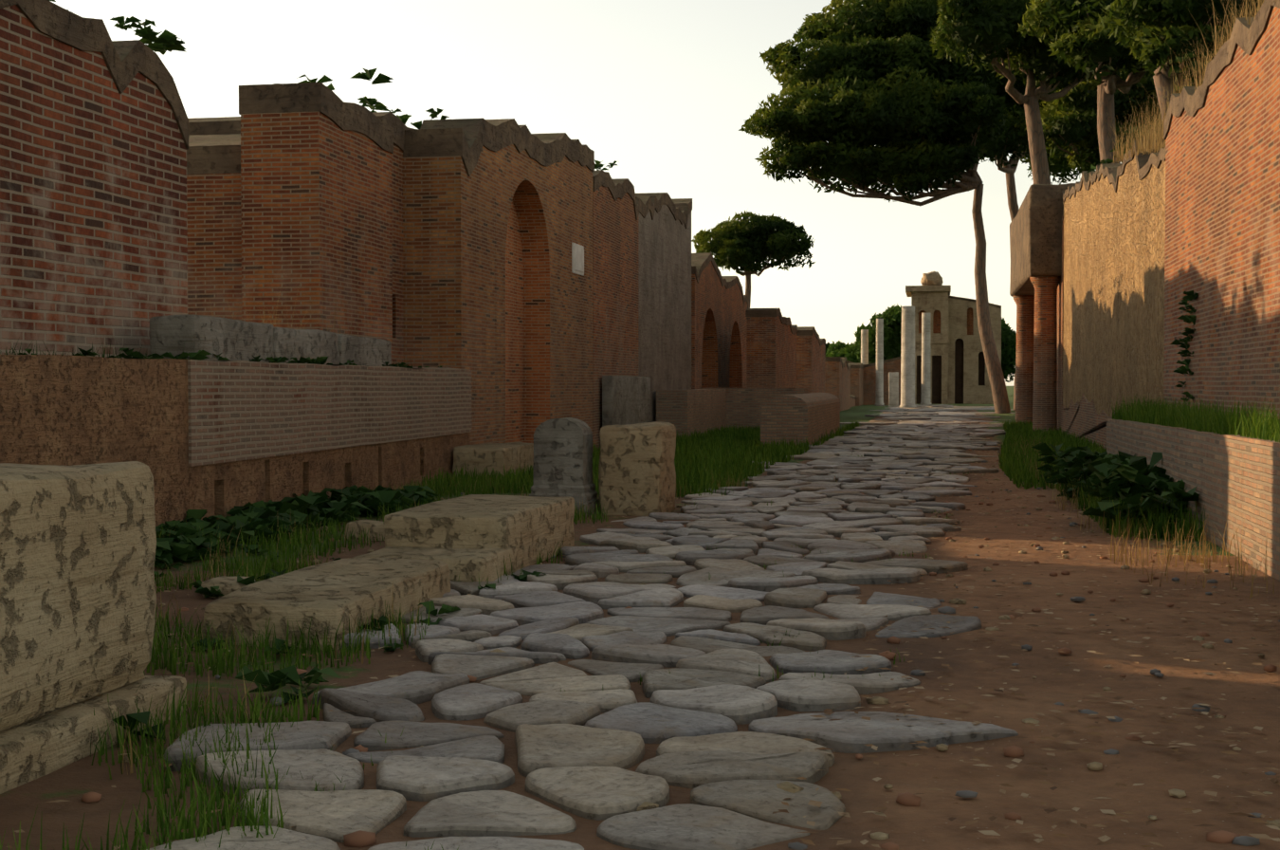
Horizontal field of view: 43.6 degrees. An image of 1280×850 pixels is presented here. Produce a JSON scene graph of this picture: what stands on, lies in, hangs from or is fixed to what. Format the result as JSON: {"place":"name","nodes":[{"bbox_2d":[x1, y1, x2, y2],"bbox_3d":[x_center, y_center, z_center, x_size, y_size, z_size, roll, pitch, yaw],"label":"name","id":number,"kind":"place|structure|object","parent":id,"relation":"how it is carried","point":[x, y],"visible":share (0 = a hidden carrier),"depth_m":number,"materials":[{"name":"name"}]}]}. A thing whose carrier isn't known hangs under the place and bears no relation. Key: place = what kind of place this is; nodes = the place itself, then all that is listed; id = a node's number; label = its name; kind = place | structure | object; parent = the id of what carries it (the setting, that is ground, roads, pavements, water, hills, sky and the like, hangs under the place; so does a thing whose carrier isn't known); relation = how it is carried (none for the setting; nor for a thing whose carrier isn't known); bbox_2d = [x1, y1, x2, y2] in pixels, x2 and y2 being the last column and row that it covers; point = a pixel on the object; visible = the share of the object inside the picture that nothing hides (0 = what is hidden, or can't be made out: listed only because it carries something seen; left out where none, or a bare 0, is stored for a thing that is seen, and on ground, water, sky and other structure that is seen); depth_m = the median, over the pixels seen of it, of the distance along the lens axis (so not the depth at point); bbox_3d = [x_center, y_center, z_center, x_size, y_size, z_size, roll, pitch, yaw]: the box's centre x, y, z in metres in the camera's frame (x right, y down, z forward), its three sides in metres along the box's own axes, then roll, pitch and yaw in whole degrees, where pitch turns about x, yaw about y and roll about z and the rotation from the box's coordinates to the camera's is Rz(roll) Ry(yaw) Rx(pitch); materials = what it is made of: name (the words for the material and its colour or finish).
{"place":"outdoors","nodes":[
{"label":"outdoors","id":0,"kind":"place"},
{"bbox_2d":[186,133,241,320],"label":"brick wall","id":1,"kind":"structure","parent":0,"point":[214,216],"depth_m":22.70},
{"bbox_2d":[402,118,594,451],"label":"brick wall","id":2,"kind":"structure","parent":0,"point":[498,276],"depth_m":28.56,"materials":[{"name":"brown brick"}]},
{"bbox_2d":[50,0,1096,385],"label":"sky","id":3,"kind":"structure","parent":0,"point":[663,90],"materials":[{"name":"white"}]},
{"bbox_2d":[592,169,639,448],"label":"brick wall","id":4,"kind":"structure","parent":0,"point":[615,207],"depth_m":38.59,"materials":[{"name":"brown brick"}]},
{"bbox_2d":[409,420,859,495],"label":"lawn grass","id":5,"kind":"structure","parent":0,"point":[722,450],"depth_m":30.03,"materials":[{"name":"green plant"}]},
{"bbox_2d":[0,385,1279,849],"bbox_3d":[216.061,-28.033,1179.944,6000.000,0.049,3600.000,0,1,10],"label":"ground","id":6,"kind":"structure","parent":0,"point":[927,824],"depth_m":7.72,"materials":[{"name":"brown soil"}]},
{"bbox_2d":[0,675,186,793],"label":"block base","id":7,"kind":"object","parent":6,"relation":"on","point":[50,742],"visible":0.56,"depth_m":6.60,"materials":[{"name":"beige stone"}]},
{"bbox_2d":[0,460,156,731],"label":"block","id":8,"kind":"structure","parent":7,"relation":"on","point":[78,594],"depth_m":6.75,"materials":[{"name":"stone"}]},
{"bbox_2d":[188,126,240,135],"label":"wall","id":9,"kind":"structure","parent":6,"relation":"on","point":[198,130],"depth_m":24.33,"materials":[{"name":"concrete"}]},
{"bbox_2d":[201,575,255,597],"bbox_3d":[-3.037,1.203,11.838,0.311,0.147,0.370,0,1,10],"label":"stone","id":10,"kind":"object","parent":6,"relation":"on","point":[228,584],"visible":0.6,"depth_m":11.68,"materials":[{"name":"stone"}]},
{"bbox_2d":[0,353,471,526],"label":"wall","id":11,"kind":"structure","parent":6,"relation":"on","point":[219,437],"depth_m":17.53,"materials":[{"name":"brick"}]},
{"bbox_2d":[337,333,391,365],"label":"stone block","id":12,"kind":"structure","parent":11,"relation":"on","point":[366,351],"depth_m":22.79,"materials":[{"name":"grey stone"}]},
{"bbox_2d":[0,542,523,849],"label":"grass","id":13,"kind":"structure","parent":6,"relation":"on","point":[228,813],"depth_m":7.14,"materials":[{"name":"green plant"}]},
{"bbox_2d":[18,347,545,739],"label":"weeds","id":14,"kind":"object","parent":6,"relation":"on","point":[191,544],"visible":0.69,"depth_m":15.52,"materials":[{"name":"green plant"}]},
{"bbox_2d":[188,111,413,366],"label":"brick wall","id":15,"kind":"structure","parent":6,"relation":"on","point":[394,121],"depth_m":25.88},
{"bbox_2d":[238,82,393,364],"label":"brick wall","id":16,"kind":"structure","parent":6,"relation":"on","point":[316,179],"depth_m":22.32,"materials":[{"name":"brick"}]},
{"bbox_2d":[202,557,450,649],"bbox_3d":[-1.982,1.154,10.529,0.910,0.351,2.308,0,1,10],"label":"flat slab","id":17,"kind":"object","parent":6,"relation":"on","point":[324,596],"visible":0.65,"depth_m":9.82,"materials":[{"name":"stone"}]},
{"bbox_2d":[344,519,384,540],"bbox_3d":[-2.652,1.062,16.121,0.551,0.214,0.532,0,1,10],"label":"stone","id":18,"kind":"object","parent":6,"relation":"on","point":[372,526],"visible":0.33,"depth_m":15.89,"materials":[{"name":"stone"}]},
{"bbox_2d":[351,546,517,581],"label":"stone block","id":19,"kind":"structure","parent":6,"relation":"on","point":[467,564],"depth_m":12.20,"materials":[{"name":"stone"}]},
{"bbox_2d":[120,470,753,792],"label":"weeds","id":20,"kind":"object","parent":6,"relation":"on","point":[211,571],"visible":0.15,"depth_m":10.23,"materials":[{"name":"green plant"}]},
{"bbox_2d":[159,464,752,564],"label":"grass","id":21,"kind":"structure","parent":6,"relation":"on","point":[295,540],"depth_m":16.28,"materials":[{"name":"green plant"}]},
{"bbox_2d":[384,493,574,569],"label":"stone block","id":22,"kind":"structure","parent":6,"relation":"on","point":[529,527],"depth_m":13.09,"materials":[{"name":"stone"}]},
{"bbox_2d":[452,441,533,477],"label":"stone block","id":23,"kind":"structure","parent":6,"relation":"on","point":[488,456],"depth_m":25.41,"materials":[{"name":"stone"}]},
{"bbox_2d":[529,417,598,515],"bbox_3d":[-0.915,0.514,19.108,0.742,1.200,0.639,0,1,10],"label":"gravestone","id":24,"kind":"object","parent":6,"relation":"on","point":[562,456],"visible":0.75,"depth_m":18.86,"materials":[{"name":"grey stone"}]},
{"bbox_2d":[146,403,1018,849],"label":"paving stones","id":25,"kind":"object","parent":6,"relation":"on","point":[578,753],"visible":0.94,"depth_m":7.97,"materials":[{"name":"grey stone"}]},
{"bbox_2d":[212,445,969,849],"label":"joint grass","id":26,"kind":"structure","parent":6,"relation":"on","point":[643,675],"depth_m":8.96,"materials":[{"name":"green plant"}]},
{"bbox_2d":[0,0,1208,358],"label":"brick wall","id":27,"kind":"structure","parent":6,"relation":"on","point":[93,176],"depth_m":17.25,"materials":[{"name":"brick"}]},
{"bbox_2d":[602,375,650,426],"bbox_3d":[-0.303,-0.300,39.391,0.266,1.811,5.032,0,1,10],"label":"leaning slab","id":28,"kind":"object","parent":6,"relation":"on","point":[626,399],"visible":0.52,"depth_m":38.41,"materials":[{"name":"grey stone"}]},
{"bbox_2d":[598,420,676,515],"bbox_3d":[-0.024,0.535,19.383,0.842,1.145,1.147,0,1,10],"label":"cube block","id":29,"kind":"object","parent":6,"relation":"on","point":[636,472],"visible":0.81,"depth_m":18.87,"materials":[{"name":"stone"}]},
{"bbox_2d":[6,438,1279,849],"bbox_3d":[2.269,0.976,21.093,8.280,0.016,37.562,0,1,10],"label":"pebbles","id":30,"kind":"object","parent":6,"relation":"on","point":[1053,809],"visible":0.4,"depth_m":7.47,"materials":[{"name":"stone"}]},
{"bbox_2d":[635,192,692,421],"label":"wall","id":31,"kind":"structure","parent":6,"relation":"on","point":[664,290],"depth_m":46.36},
{"bbox_2d":[691,252,747,388],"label":"tomb wall arches","id":32,"kind":"structure","parent":6,"relation":"on","point":[719,304],"depth_m":57.34,"materials":[{"name":"brick"}]},
{"bbox_2d":[656,387,807,437],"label":"brick wall","id":33,"kind":"structure","parent":6,"relation":"on","point":[688,411],"depth_m":49.46,"materials":[{"name":"brick"}]},
{"bbox_2d":[691,210,815,309],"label":"pine tree","id":34,"kind":"object","parent":6,"relation":"on","point":[744,244],"visible":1,"depth_m":113.66,"materials":[{"name":"green plant"}]},
{"bbox_2d":[745,308,797,387],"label":"brick wall","id":35,"kind":"structure","parent":6,"relation":"on","point":[771,347],"depth_m":54.60,"materials":[{"name":"brick"}]},
{"bbox_2d":[760,392,840,445],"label":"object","id":36,"kind":"object","parent":6,"relation":"on","point":[812,416],"visible":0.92,"depth_m":38.78,"materials":[{"name":"brown brick"}]},
{"bbox_2d":[796,326,825,393],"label":"brick wall","id":37,"kind":"structure","parent":6,"relation":"on","point":[811,356],"depth_m":70.81,"materials":[{"name":"brick"}]},
{"bbox_2d":[825,341,832,355],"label":"tree leaves","id":38,"kind":"object","parent":6,"relation":"on","point":[828,345],"depth_m":232.86,"materials":[{"name":"green plant"}]},
{"bbox_2d":[824,356,850,411],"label":"brick wall","id":39,"kind":"structure","parent":6,"relation":"on","point":[837,376],"depth_m":92.08,"materials":[{"name":"brick"}]},
{"bbox_2d":[825,340,869,363],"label":"green tree","id":40,"kind":"object","parent":6,"relation":"on","point":[841,349],"visible":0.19,"depth_m":166.66,"materials":[{"name":"green plant"}]},
{"bbox_2d":[850,394,855,406],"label":"stone block","id":41,"kind":"structure","parent":6,"relation":"on","point":[852,400],"depth_m":113.41,"materials":[{"name":"brick"}]},
{"bbox_2d":[847,363,864,405],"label":"brick pillar","id":42,"kind":"structure","parent":6,"relation":"on","point":[857,380],"depth_m":117.07,"materials":[{"name":"brick"}]},
{"bbox_2d":[860,329,868,364],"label":"marble column","id":43,"kind":"structure","parent":6,"relation":"on","point":[864,346],"depth_m":138.26,"materials":[{"name":"white stone"}]},
{"bbox_2d":[846,356,900,404],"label":"wall","id":44,"kind":"structure","parent":6,"relation":"on","point":[891,365],"depth_m":123.58,"materials":[{"name":"brick"}]},
{"bbox_2d":[738,0,1020,413],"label":"pine tree","id":45,"kind":"object","parent":6,"relation":"on","point":[863,81],"visible":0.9,"depth_m":84.05,"materials":[{"name":"green plant"}]},
{"bbox_2d":[875,318,884,404],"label":"marble column","id":46,"kind":"structure","parent":6,"relation":"on","point":[879,393],"depth_m":120.30,"materials":[{"name":"white stone"}]},
{"bbox_2d":[854,303,905,364],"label":"green tree","id":47,"kind":"object","parent":6,"relation":"on","point":[891,316],"visible":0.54,"depth_m":145.85,"materials":[{"name":"green plant"}]},
{"bbox_2d":[888,371,898,406],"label":"stone slab","id":48,"kind":"structure","parent":6,"relation":"on","point":[893,389],"depth_m":110.51,"materials":[{"name":"stone"}]},
{"bbox_2d":[899,305,916,407],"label":"marble column","id":49,"kind":"structure","parent":6,"relation":"on","point":[907,377],"depth_m":105.95,"materials":[{"name":"white stone"}]},
{"bbox_2d":[920,312,931,404],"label":"marble column","id":50,"kind":"structure","parent":6,"relation":"on","point":[925,357],"depth_m":123.56,"materials":[{"name":"white stone"}]},
{"bbox_2d":[914,291,948,403],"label":"building","id":51,"kind":"structure","parent":6,"relation":"on","point":[939,368],"depth_m":129.80,"materials":[{"name":"paint"}]},
{"bbox_2d":[905,285,950,296],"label":"cornice","id":52,"kind":"structure","parent":51,"relation":"attached to","point":[909,289],"depth_m":129.13,"materials":[{"name":"beige stone"}]},
{"bbox_2d":[911,291,949,343],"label":"building trim","id":53,"kind":"structure","parent":51,"relation":"attached to","point":[929,309],"depth_m":129.46,"materials":[{"name":"beige stone"}]},
{"bbox_2d":[920,271,943,285],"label":"stone block","id":54,"kind":"structure","parent":51,"relation":"on","point":[933,278],"depth_m":129.94,"materials":[{"name":"beige stone"}]},
{"bbox_2d":[947,294,1001,403],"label":"building","id":55,"kind":"structure","parent":6,"relation":"on","point":[968,379],"depth_m":130.65,"materials":[{"name":"paint"}]},
{"bbox_2d":[1001,317,1016,382],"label":"tree leaves","id":56,"kind":"object","parent":6,"relation":"on","point":[1008,349],"visible":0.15,"depth_m":216.68,"materials":[{"name":"green plant"}]},
{"bbox_2d":[957,65,1063,410],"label":"pine tree","id":57,"kind":"object","parent":6,"relation":"on","point":[1015,136],"visible":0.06,"depth_m":91.64,"materials":[{"name":"green plant"}]},
{"bbox_2d":[1012,294,1034,422],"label":"column","id":58,"kind":"structure","parent":6,"relation":"on","point":[1024,358],"depth_m":59.16,"materials":[{"name":"red brick"}]},
{"bbox_2d":[1009,182,1075,296],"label":"concrete lintel","id":59,"kind":"object","parent":58,"relation":"on","point":[1035,236],"visible":0.73,"depth_m":48.29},
{"bbox_2d":[929,0,1133,183],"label":"pine tree","id":60,"kind":"object","parent":6,"relation":"on","point":[986,31],"visible":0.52,"depth_m":67.69,"materials":[{"name":"green plant"}]},
{"bbox_2d":[1029,275,1060,431],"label":"column","id":61,"kind":"structure","parent":6,"relation":"on","point":[1045,377],"depth_m":48.73,"materials":[{"name":"red brick"}]},
{"bbox_2d":[1057,215,1063,430],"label":"pilaster","id":62,"kind":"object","parent":6,"relation":"on","point":[1060,313],"depth_m":48.49,"materials":[{"name":"brick"}]},
{"bbox_2d":[1007,72,1123,183],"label":"pine tree","id":63,"kind":"object","parent":6,"relation":"on","point":[1056,166],"visible":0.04,"depth_m":115.92,"materials":[{"name":"green plant"}]},
{"bbox_2d":[1017,0,1157,164],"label":"pine tree","id":64,"kind":"object","parent":6,"relation":"on","point":[1067,28],"visible":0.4,"depth_m":60.11,"materials":[{"name":"green plant"}]},
{"bbox_2d":[1024,68,1182,177],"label":"pine tree","id":65,"kind":"object","parent":6,"relation":"on","point":[1071,124],"visible":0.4,"depth_m":72.92,"materials":[{"name":"green plant"}]},
{"bbox_2d":[1061,139,1165,417],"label":"rubble wall","id":66,"kind":"structure","parent":6,"relation":"on","point":[1114,245],"depth_m":34.24,"materials":[{"name":"stone"}]},
{"bbox_2d":[1031,290,1198,525],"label":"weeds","id":67,"kind":"object","parent":6,"relation":"on","point":[1134,479],"visible":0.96,"depth_m":18.03,"materials":[{"name":"green plant"}]},
{"bbox_2d":[1045,460,1208,541],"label":"grass","id":68,"kind":"structure","parent":6,"relation":"on","point":[1159,526],"depth_m":16.22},
{"bbox_2d":[998,433,1274,598],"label":"dry verge grass","id":69,"kind":"structure","parent":6,"relation":"on","point":[1203,550],"depth_m":13.98,"materials":[{"name":"plant"}]},
{"bbox_2d":[1096,0,1262,131],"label":"pine tree","id":70,"kind":"object","parent":6,"relation":"on","point":[1148,45],"visible":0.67,"depth_m":51.02,"materials":[{"name":"green plant"}]},
{"bbox_2d":[1106,417,1279,581],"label":"wall","id":71,"kind":"structure","parent":6,"relation":"on","point":[1236,478],"depth_m":14.92,"materials":[{"name":"brick"}]},
{"bbox_2d":[1163,0,1279,421],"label":"pier wall","id":72,"kind":"structure","parent":6,"relation":"on","point":[1221,130],"depth_m":19.91,"materials":[{"name":"orange brick"}]},
{"bbox_2d":[1105,0,1263,163],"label":"dry grass","id":73,"kind":"structure","parent":72,"relation":"on","point":[1149,144],"depth_m":27.23,"materials":[{"name":"plant"}]},
{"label":"terrace earth","id":74,"kind":"object","parent":6,"relation":"on","visible":0},
{"bbox_2d":[0,338,412,365],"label":"terrace grass","id":75,"kind":"structure","parent":74,"relation":"on","point":[103,354],"depth_m":15.85,"materials":[{"name":"green plant"}]},
{"bbox_2d":[149,313,274,362],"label":"stone block","id":76,"kind":"structure","parent":75,"relation":"on","point":[232,339],"depth_m":17.96,"materials":[{"name":"grey stone"}]},
{"bbox_2d":[273,326,339,364],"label":"stone block","id":77,"kind":"structure","parent":75,"relation":"on","point":[288,343],"depth_m":20.61,"materials":[{"name":"grey stone"}]},
{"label":"terrace earth","id":78,"kind":"object","parent":6,"relation":"on","visible":0},
{"bbox_2d":[1109,392,1279,441],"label":"terrace grass","id":79,"kind":"structure","parent":78,"relation":"on","point":[1266,426],"depth_m":17.18,"materials":[{"name":"green plant"}]},
{"bbox_2d":[995,419,1106,489],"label":"grass","id":80,"kind":"structure","parent":0,"point":[1014,468],"depth_m":34.21,"materials":[{"name":"green plant"}]},
{"bbox_2d":[1060,393,1115,448],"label":"wall","id":81,"kind":"structure","parent":0,"point":[1082,416],"depth_m":40.47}
]}

